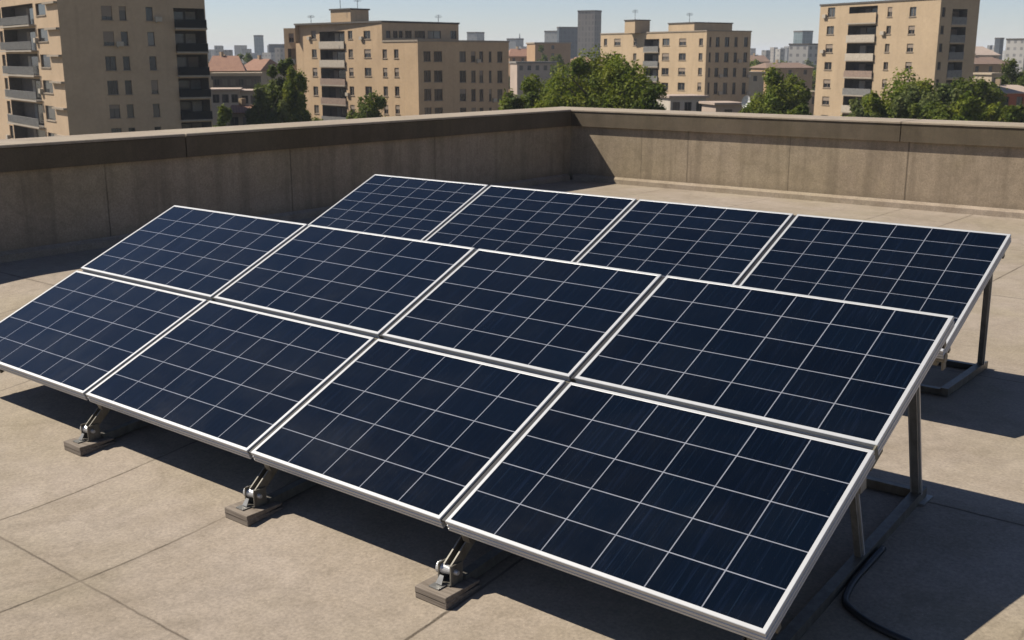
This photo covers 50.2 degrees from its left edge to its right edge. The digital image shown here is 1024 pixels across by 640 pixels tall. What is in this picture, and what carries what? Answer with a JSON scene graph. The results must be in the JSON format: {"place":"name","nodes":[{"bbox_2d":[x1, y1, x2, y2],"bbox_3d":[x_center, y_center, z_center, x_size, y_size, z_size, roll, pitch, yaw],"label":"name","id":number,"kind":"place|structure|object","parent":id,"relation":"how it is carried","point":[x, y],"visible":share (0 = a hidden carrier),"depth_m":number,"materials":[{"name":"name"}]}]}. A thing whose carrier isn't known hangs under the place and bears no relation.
{"place":"outdoors","nodes":[
{"label":"outdoors","id":0,"kind":"place"},
{"bbox_2d":[0,0,212,138],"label":"apartment block","id":1,"kind":"structure","parent":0,"point":[75,67],"depth_m":130.34,"materials":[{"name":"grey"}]},
{"bbox_2d":[35,3,45,16],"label":"window","id":2,"kind":"structure","parent":1,"relation":"in","point":[40,8],"depth_m":128.84,"materials":[{"name":"grey glass"}]},
{"bbox_2d":[38,28,48,42],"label":"window","id":3,"kind":"structure","parent":1,"relation":"in","point":[43,34],"depth_m":129.59,"materials":[{"name":"grey glass"}]},
{"bbox_2d":[40,54,50,67],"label":"window","id":4,"kind":"structure","parent":1,"relation":"in","point":[45,60],"depth_m":130.22,"materials":[{"name":"grey glass"}]},
{"bbox_2d":[43,80,52,93],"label":"window","id":5,"kind":"structure","parent":1,"relation":"in","point":[48,86],"depth_m":130.98,"materials":[{"name":"grey glass"}]},
{"bbox_2d":[46,105,55,121],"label":"window","id":6,"kind":"structure","parent":1,"relation":"in","point":[51,115],"depth_m":131.67,"materials":[{"name":"grey"}]},
{"bbox_2d":[101,6,113,20],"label":"window","id":7,"kind":"structure","parent":1,"relation":"in","point":[106,12],"depth_m":126.46,"materials":[{"name":"grey"}]},
{"bbox_2d":[103,31,113,45],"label":"window","id":8,"kind":"structure","parent":1,"relation":"in","point":[108,36],"depth_m":127.09,"materials":[{"name":"grey"}]},
{"bbox_2d":[105,56,117,70],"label":"window","id":9,"kind":"structure","parent":1,"relation":"in","point":[110,61],"depth_m":127.84,"materials":[{"name":"grey glass"}]},
{"bbox_2d":[107,80,119,95],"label":"window","id":10,"kind":"structure","parent":1,"relation":"in","point":[112,85],"depth_m":128.47,"materials":[{"name":"grey glass"}]},
{"bbox_2d":[109,105,121,118],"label":"window","id":11,"kind":"structure","parent":1,"relation":"in","point":[114,109],"depth_m":129.10,"materials":[{"name":"grey glass"}]},
{"bbox_2d":[119,6,127,20],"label":"window","id":12,"kind":"structure","parent":1,"relation":"in","point":[122,12],"depth_m":127.50,"materials":[{"name":"grey glass"}]},
{"bbox_2d":[123,56,131,70],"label":"window","id":13,"kind":"structure","parent":1,"relation":"in","point":[126,62],"depth_m":128.88,"materials":[{"name":"grey glass"}]},
{"bbox_2d":[125,80,133,94],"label":"window","id":14,"kind":"structure","parent":1,"relation":"in","point":[128,87],"depth_m":129.51,"materials":[{"name":"grey glass"}]},
{"bbox_2d":[127,104,135,118],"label":"window","id":15,"kind":"structure","parent":1,"relation":"in","point":[130,112],"depth_m":130.17,"materials":[{"name":"grey glass"}]},
{"bbox_2d":[145,7,154,21],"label":"window","id":16,"kind":"structure","parent":1,"relation":"in","point":[149,16],"depth_m":129.32,"materials":[{"name":"grey glass"}]},
{"bbox_2d":[147,32,155,46],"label":"window","id":17,"kind":"structure","parent":1,"relation":"in","point":[151,43],"depth_m":129.98,"materials":[{"name":"grey glass"}]},
{"bbox_2d":[149,56,157,70],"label":"window","id":18,"kind":"structure","parent":1,"relation":"in","point":[152,59],"depth_m":130.65,"materials":[{"name":"grey glass"}]},
{"bbox_2d":[151,80,159,94],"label":"window","id":19,"kind":"structure","parent":1,"relation":"in","point":[154,83],"depth_m":131.26,"materials":[{"name":"grey glass"}]},
{"bbox_2d":[153,104,159,117],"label":"window","id":20,"kind":"structure","parent":1,"relation":"in","point":[156,110],"depth_m":131.93,"materials":[{"name":"grey glass"}]},
{"bbox_2d":[210,87,241,125],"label":"house","id":21,"kind":"structure","parent":0,"point":[228,97],"depth_m":186.91,"materials":[{"name":"grey"}]},
{"bbox_2d":[209,52,246,126],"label":"house","id":22,"kind":"structure","parent":0,"point":[221,62],"depth_m":256.44,"materials":[{"name":"orange"}]},
{"bbox_2d":[210,72,262,88],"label":"house","id":23,"kind":"structure","parent":0,"point":[246,80],"depth_m":230.63,"materials":[{"name":"grey"}]},
{"bbox_2d":[234,45,246,55],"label":"city block","id":24,"kind":"structure","parent":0,"point":[238,49],"depth_m":1411.89,"materials":[{"name":"concrete"}]},
{"bbox_2d":[228,98,253,125],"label":"house","id":25,"kind":"structure","parent":0,"point":[238,115],"depth_m":148.32,"materials":[{"name":"grey"}]},
{"bbox_2d":[253,35,263,58],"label":"tower block","id":26,"kind":"structure","parent":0,"point":[258,44],"depth_m":1261.65,"materials":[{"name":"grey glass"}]},
{"bbox_2d":[244,55,285,121],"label":"house","id":27,"kind":"structure","parent":0,"point":[258,64],"depth_m":278.91,"materials":[{"name":"orange"}]},
{"bbox_2d":[262,53,274,61],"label":"city block","id":28,"kind":"structure","parent":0,"point":[271,56],"depth_m":845.06,"materials":[{"name":"concrete"}]},
{"bbox_2d":[269,44,283,52],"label":"tower block","id":29,"kind":"structure","parent":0,"point":[272,47],"depth_m":875.81,"materials":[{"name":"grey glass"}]},
{"bbox_2d":[275,48,284,62],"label":"city block","id":30,"kind":"structure","parent":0,"point":[279,53],"depth_m":695.82,"materials":[{"name":"concrete"}]},
{"bbox_2d":[283,8,509,120],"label":"apartment block","id":31,"kind":"structure","parent":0,"point":[344,59],"depth_m":188.26,"materials":[{"name":"brown paint"}]},
{"bbox_2d":[428,31,440,38],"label":"window","id":32,"kind":"structure","parent":31,"relation":"in","point":[431,34],"depth_m":192.05,"materials":[{"name":"grey glass"}]},
{"bbox_2d":[434,51,441,61],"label":"window","id":33,"kind":"structure","parent":31,"relation":"in","point":[437,54],"depth_m":180.86,"materials":[{"name":"grey glass"}]},
{"bbox_2d":[434,70,442,82],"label":"window","id":34,"kind":"structure","parent":31,"relation":"in","point":[437,73],"depth_m":181.57,"materials":[{"name":"grey glass"}]},
{"bbox_2d":[434,89,443,100],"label":"window","id":35,"kind":"structure","parent":31,"relation":"in","point":[437,92],"depth_m":182.28,"materials":[{"name":"grey glass"}]},
{"bbox_2d":[467,32,484,39],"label":"tower block","id":36,"kind":"structure","parent":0,"point":[475,35],"depth_m":970.33,"materials":[{"name":"concrete"}]},
{"bbox_2d":[507,38,523,49],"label":"tower block","id":37,"kind":"structure","parent":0,"point":[514,42],"depth_m":1068.59,"materials":[{"name":"concrete"}]},
{"bbox_2d":[509,46,526,91],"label":"house","id":38,"kind":"structure","parent":0,"point":[517,54],"depth_m":429.22,"materials":[{"name":"orange"}]},
{"bbox_2d":[509,61,558,100],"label":"house","id":39,"kind":"structure","parent":0,"point":[519,70],"depth_m":323.11,"materials":[{"name":"grey"}]},
{"bbox_2d":[544,31,556,41],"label":"tower block","id":40,"kind":"structure","parent":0,"point":[550,36],"depth_m":874.05,"materials":[{"name":"concrete"}]},
{"bbox_2d":[557,27,577,58],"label":"tower block","id":41,"kind":"structure","parent":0,"point":[567,34],"depth_m":795.45,"materials":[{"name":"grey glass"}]},
{"bbox_2d":[577,10,601,59],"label":"tower block","id":42,"kind":"structure","parent":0,"point":[589,28],"depth_m":679.10,"materials":[{"name":"concrete"}]},
{"bbox_2d":[204,0,1023,55],"label":"sky","id":43,"kind":"structure","parent":0,"point":[772,23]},
{"bbox_2d":[600,19,751,110],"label":"apartment block","id":44,"kind":"structure","parent":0,"point":[711,60],"depth_m":214.93,"materials":[{"name":"brown"}]},
{"bbox_2d":[657,94,708,110],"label":"house","id":45,"kind":"structure","parent":0,"point":[683,102],"depth_m":157.77,"materials":[{"name":"grey"}]},
{"bbox_2d":[699,101,741,112],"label":"house","id":46,"kind":"structure","parent":0,"point":[722,106],"depth_m":145.99,"materials":[{"name":"grey"}]},
{"bbox_2d":[748,71,765,98],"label":"house","id":47,"kind":"structure","parent":0,"point":[756,82],"depth_m":293.90,"materials":[{"name":"grey"}]},
{"bbox_2d":[750,53,769,63],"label":"house","id":48,"kind":"structure","parent":0,"point":[761,58],"depth_m":462.41,"materials":[{"name":"grey"}]},
{"bbox_2d":[770,47,777,62],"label":"city block","id":49,"kind":"structure","parent":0,"point":[772,54],"depth_m":1119.02,"materials":[{"name":"concrete"}]},
{"bbox_2d":[775,49,784,62],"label":"city block","id":50,"kind":"structure","parent":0,"point":[779,54],"depth_m":701.57,"materials":[{"name":"concrete"}]},
{"bbox_2d":[750,60,814,95],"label":"house","id":51,"kind":"structure","parent":0,"point":[804,72],"depth_m":334.31,"materials":[{"name":"grey"}]},
{"bbox_2d":[788,43,817,90],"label":"tower block","id":52,"kind":"structure","parent":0,"point":[800,52],"depth_m":468.04,"materials":[{"name":"concrete"}]},
{"bbox_2d":[793,31,812,42],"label":"tower block","id":53,"kind":"structure","parent":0,"point":[802,36],"depth_m":872.86,"materials":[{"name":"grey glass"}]},
{"bbox_2d":[797,90,814,114],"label":"house","id":54,"kind":"structure","parent":0,"point":[811,103],"depth_m":206.92,"materials":[{"name":"grey"}]},
{"bbox_2d":[814,0,979,116],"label":"apartment block","id":55,"kind":"structure","parent":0,"point":[866,47],"depth_m":168.91,"materials":[{"name":"brown paint"}]},
{"bbox_2d":[975,46,999,58],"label":"roof","id":56,"kind":"structure","parent":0,"point":[981,51],"depth_m":410.93,"materials":[{"name":"grey"}]},
{"bbox_2d":[973,72,1003,83],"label":"house","id":57,"kind":"structure","parent":0,"point":[990,76],"depth_m":235.48,"materials":[{"name":"grey"}]},
{"bbox_2d":[994,38,1003,59],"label":"tower block","id":58,"kind":"structure","parent":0,"point":[998,45],"depth_m":776.95,"materials":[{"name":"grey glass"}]},
{"bbox_2d":[991,79,1023,116],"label":"house","id":59,"kind":"structure","parent":0,"point":[1015,94],"depth_m":167.64,"materials":[{"name":"brown"}]},
{"bbox_2d":[1004,38,1023,81],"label":"tower block","id":60,"kind":"structure","parent":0,"point":[1015,48],"depth_m":507.56,"materials":[{"name":"concrete"}]},
{"label":"ground","id":61,"kind":"structure","parent":0,"visible":0},
{"bbox_2d":[213,103,233,126],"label":"tree","id":62,"kind":"object","parent":61,"relation":"on","point":[224,113],"visible":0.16,"depth_m":122.17,"materials":[{"name":"green plant"}]},
{"bbox_2d":[237,52,252,63],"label":"tree","id":63,"kind":"object","parent":61,"relation":"on","point":[247,58],"visible":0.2,"depth_m":413.84,"materials":[{"name":"green plant"}]},
{"bbox_2d":[240,89,256,104],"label":"house","id":64,"kind":"structure","parent":61,"relation":"on","point":[247,94],"depth_m":192.48,"materials":[{"name":"grey"}]},
{"bbox_2d":[244,87,289,124],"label":"tree","id":65,"kind":"object","parent":61,"relation":"on","point":[264,113],"visible":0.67,"depth_m":142.74,"materials":[{"name":"green plant"}]},
{"bbox_2d":[251,58,302,120],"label":"tree","id":66,"kind":"object","parent":61,"relation":"on","point":[274,92],"visible":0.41,"depth_m":145.14,"materials":[{"name":"green plant"}]},
{"bbox_2d":[277,64,308,122],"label":"tree","id":67,"kind":"object","parent":61,"relation":"on","point":[301,83],"visible":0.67,"depth_m":143.92,"materials":[{"name":"green plant"}]},
{"bbox_2d":[293,111,322,121],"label":"tree","id":68,"kind":"object","parent":61,"relation":"on","point":[305,118],"visible":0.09,"depth_m":136.72,"materials":[{"name":"green plant"}]},
{"bbox_2d":[346,90,387,118],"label":"tree","id":69,"kind":"object","parent":61,"relation":"on","point":[374,103],"visible":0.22,"depth_m":136.88,"materials":[{"name":"green plant"}]},
{"bbox_2d":[0,179,1023,639],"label":"roof deck","id":70,"kind":"structure","parent":61,"relation":"on","point":[136,535],"depth_m":5.37,"materials":[{"name":"concrete"}]},
{"bbox_2d":[64,436,113,455],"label":"ballast block","id":71,"kind":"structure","parent":70,"relation":"on","point":[82,448],"depth_m":6.72,"materials":[{"name":"grey concrete"}]},
{"bbox_2d":[225,500,281,525],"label":"ballast block","id":72,"kind":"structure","parent":70,"relation":"on","point":[249,516],"depth_m":5.73,"materials":[{"name":"grey concrete"}]},
{"bbox_2d":[0,108,571,262],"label":"parapet wall","id":73,"kind":"structure","parent":70,"relation":"on","point":[68,194],"depth_m":14.08,"materials":[{"name":"concrete"}]},
{"bbox_2d":[415,574,479,609],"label":"ballast block","id":74,"kind":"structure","parent":70,"relation":"on","point":[446,598],"depth_m":4.88,"materials":[{"name":"grey concrete"}]},
{"bbox_2d":[0,226,945,639],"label":"mounting rack","id":75,"kind":"object","parent":70,"relation":"on","point":[450,570],"visible":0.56,"depth_m":5.20,"materials":[{"name":"metal"}]},
{"bbox_2d":[0,271,206,399],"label":"solar panel","id":76,"kind":"object","parent":75,"relation":"attached to","point":[79,334],"visible":0.88,"depth_m":7.40,"materials":[{"name":"glass"}]},
{"bbox_2d":[81,205,307,301],"bbox_3d":[-2.375,-0.521,8.118,1.632,0.060,0.948,11,42,38],"label":"solar panel","id":77,"kind":"object","parent":75,"relation":"on","point":[200,253],"visible":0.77,"depth_m":8.04,"materials":[{"name":"glass"}]},
{"bbox_2d":[86,301,374,458],"bbox_3d":[-1.694,0.301,6.514,1.567,0.060,1.030,11,42,38],"label":"solar panel","id":78,"kind":"object","parent":75,"relation":"attached to","point":[240,381],"visible":0.9,"depth_m":6.42,"materials":[{"name":"glass"}]},
{"bbox_2d":[214,225,474,339],"bbox_3d":[-1.107,-0.279,7.118,1.567,0.060,0.948,11,42,38],"label":"solar panel","id":79,"kind":"object","parent":75,"relation":"on","point":[368,284],"visible":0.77,"depth_m":7.04,"materials":[{"name":"glass"}]},
{"bbox_2d":[251,339,565,527],"bbox_3d":[-0.540,0.521,5.604,1.339,0.060,1.030,11,42,38],"label":"solar panel","id":80,"kind":"object","parent":75,"relation":"attached to","point":[426,435],"visible":0.89,"depth_m":5.52,"materials":[{"name":"glass"}]},
{"bbox_2d":[382,249,661,382],"bbox_3d":[0.047,-0.059,6.208,1.339,0.060,0.948,11,42,38],"label":"solar panel","id":81,"kind":"object","parent":75,"relation":"on","point":[556,319],"visible":0.79,"depth_m":6.13,"materials":[{"name":"glass"}]},
{"bbox_2d":[445,382,875,639],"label":"solar panel","id":82,"kind":"object","parent":75,"relation":"attached to","point":[728,524],"visible":1,"depth_m":4.58,"materials":[{"name":"glass"}]},
{"bbox_2d":[574,275,954,455],"bbox_3d":[1.194,0.160,5.303,1.550,0.060,0.948,11,42,38],"label":"solar panel","id":83,"kind":"object","parent":75,"relation":"on","point":[846,372],"visible":0.94,"depth_m":5.20,"materials":[{"name":"glass"}]},
{"bbox_2d":[423,186,1004,395],"bbox_3d":[0.692,-0.422,8.739,5.948,1.015,1.584,11,17,38],"label":"mounting rack","id":84,"kind":"object","parent":70,"relation":"on","point":[973,370],"visible":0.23,"depth_m":7.45,"materials":[{"name":"metal"}]},
{"bbox_2d":[308,174,487,239],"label":"solar panel","id":85,"kind":"object","parent":84,"relation":"attached to","point":[409,207],"visible":0.59,"depth_m":9.94,"materials":[{"name":"glass"}]},
{"bbox_2d":[425,185,635,261],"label":"solar panel","id":86,"kind":"object","parent":84,"relation":"attached to","point":[566,226],"visible":0.58,"depth_m":8.99,"materials":[{"name":"glass"}]},
{"bbox_2d":[577,199,793,284],"bbox_3d":[1.183,-0.486,8.052,1.329,0.061,1.300,11,42,38],"label":"solar panel","id":87,"kind":"object","parent":84,"relation":"attached to","point":[724,245],"visible":0.59,"depth_m":8.10,"materials":[{"name":"glass"}]},
{"bbox_2d":[739,214,1010,358],"bbox_3d":[2.299,-0.274,7.172,1.480,0.061,1.300,11,42,38],"label":"solar panel","id":88,"kind":"object","parent":84,"relation":"on","point":[942,271],"visible":0.72,"depth_m":7.20,"materials":[{"name":"glass"}]},
{"bbox_2d":[543,107,1023,218],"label":"parapet wall","id":89,"kind":"structure","parent":70,"relation":"on","point":[965,167],"depth_m":16.69,"materials":[{"name":"concrete"}]},
{"bbox_2d":[842,545,911,639],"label":"power cable","id":90,"kind":"object","parent":70,"relation":"on","point":[864,568],"visible":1,"depth_m":4.61,"materials":[{"name":"black plastic"}]},
{"bbox_2d":[500,88,539,109],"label":"tree","id":91,"kind":"object","parent":61,"relation":"on","point":[521,103],"visible":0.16,"depth_m":118.90,"materials":[{"name":"green plant"}]},
{"bbox_2d":[498,73,560,109],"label":"tree","id":92,"kind":"object","parent":61,"relation":"on","point":[530,81],"visible":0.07,"depth_m":121.25,"materials":[{"name":"green plant"}]},
{"bbox_2d":[526,42,571,69],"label":"house","id":93,"kind":"structure","parent":61,"relation":"on","point":[562,49],"depth_m":409.53,"materials":[{"name":"grey"}]},
{"bbox_2d":[532,89,582,107],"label":"tree","id":94,"kind":"object","parent":61,"relation":"on","point":[566,101],"visible":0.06,"depth_m":109.17,"materials":[{"name":"green plant"}]},
{"bbox_2d":[545,64,570,92],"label":"tree","id":95,"kind":"object","parent":61,"relation":"on","point":[553,69],"visible":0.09,"depth_m":312.60,"materials":[{"name":"green plant"}]},
{"bbox_2d":[550,54,568,76],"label":"tree","id":96,"kind":"object","parent":61,"relation":"on","point":[558,58],"visible":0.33,"depth_m":368.84,"materials":[{"name":"green plant"}]},
{"bbox_2d":[534,44,667,108],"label":"tree","id":97,"kind":"object","parent":61,"relation":"on","point":[615,74],"visible":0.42,"depth_m":113.09,"materials":[{"name":"green plant"}]},
{"bbox_2d":[630,84,666,109],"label":"tree","id":98,"kind":"object","parent":61,"relation":"on","point":[649,93],"visible":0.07,"depth_m":106.41,"materials":[{"name":"green plant"}]},
{"bbox_2d":[738,105,774,113],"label":"tree","id":99,"kind":"object","parent":61,"relation":"on","point":[758,110],"visible":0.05,"depth_m":121.72,"materials":[{"name":"green plant"}]},
{"bbox_2d":[746,63,811,113],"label":"tree","id":100,"kind":"object","parent":61,"relation":"on","point":[782,96],"visible":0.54,"depth_m":135.33,"materials":[{"name":"green plant"}]},
{"bbox_2d":[774,103,811,114],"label":"tree","id":101,"kind":"object","parent":61,"relation":"on","point":[802,109],"visible":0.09,"depth_m":114.89,"materials":[{"name":"green plant"}]},
{"bbox_2d":[799,79,811,101],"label":"tree","id":102,"kind":"object","parent":61,"relation":"on","point":[803,84],"visible":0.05,"depth_m":146.72,"materials":[{"name":"green plant"}]},
{"bbox_2d":[849,98,880,117],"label":"tree","id":103,"kind":"object","parent":61,"relation":"on","point":[856,108],"visible":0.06,"depth_m":118.19,"materials":[{"name":"green plant"}]},
{"bbox_2d":[864,89,901,117],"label":"tree","id":104,"kind":"object","parent":61,"relation":"on","point":[876,106],"visible":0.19,"depth_m":120.69,"materials":[{"name":"green plant"}]},
{"bbox_2d":[840,67,936,118],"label":"tree","id":105,"kind":"object","parent":61,"relation":"on","point":[926,86],"visible":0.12,"depth_m":125.94,"materials":[{"name":"green plant"}]},
{"bbox_2d":[890,81,962,118],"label":"tree","id":106,"kind":"object","parent":61,"relation":"on","point":[944,91],"visible":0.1,"depth_m":118.57,"materials":[{"name":"green plant"}]},
{"bbox_2d":[907,101,956,119],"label":"tree","id":107,"kind":"object","parent":61,"relation":"on","point":[915,109],"visible":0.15,"depth_m":115.44,"materials":[{"name":"green plant"}]},
{"bbox_2d":[949,90,985,120],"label":"tree","id":108,"kind":"object","parent":61,"relation":"on","point":[969,108],"visible":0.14,"depth_m":112.92,"materials":[{"name":"green plant"}]},
{"bbox_2d":[943,75,1007,121],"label":"tree","id":109,"kind":"object","parent":61,"relation":"on","point":[985,91],"visible":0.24,"depth_m":135.57,"materials":[{"name":"green plant"}]},
{"bbox_2d":[973,54,1009,72],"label":"house","id":110,"kind":"structure","parent":61,"relation":"on","point":[986,64],"depth_m":293.91,"materials":[{"name":"grey"}]},
{"bbox_2d":[979,102,1007,121],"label":"tree","id":111,"kind":"object","parent":61,"relation":"on","point":[993,112],"visible":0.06,"depth_m":117.64,"materials":[{"name":"green plant"}]},
{"bbox_2d":[996,57,1023,85],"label":"tree","id":112,"kind":"object","parent":61,"relation":"on","point":[1014,77],"visible":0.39,"depth_m":185.66,"materials":[{"name":"green plant"}]},
{"bbox_2d":[1000,101,1023,122],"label":"tree","id":113,"kind":"object","parent":61,"relation":"on","point":[1015,114],"visible":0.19,"depth_m":111.80,"materials":[{"name":"green plant"}]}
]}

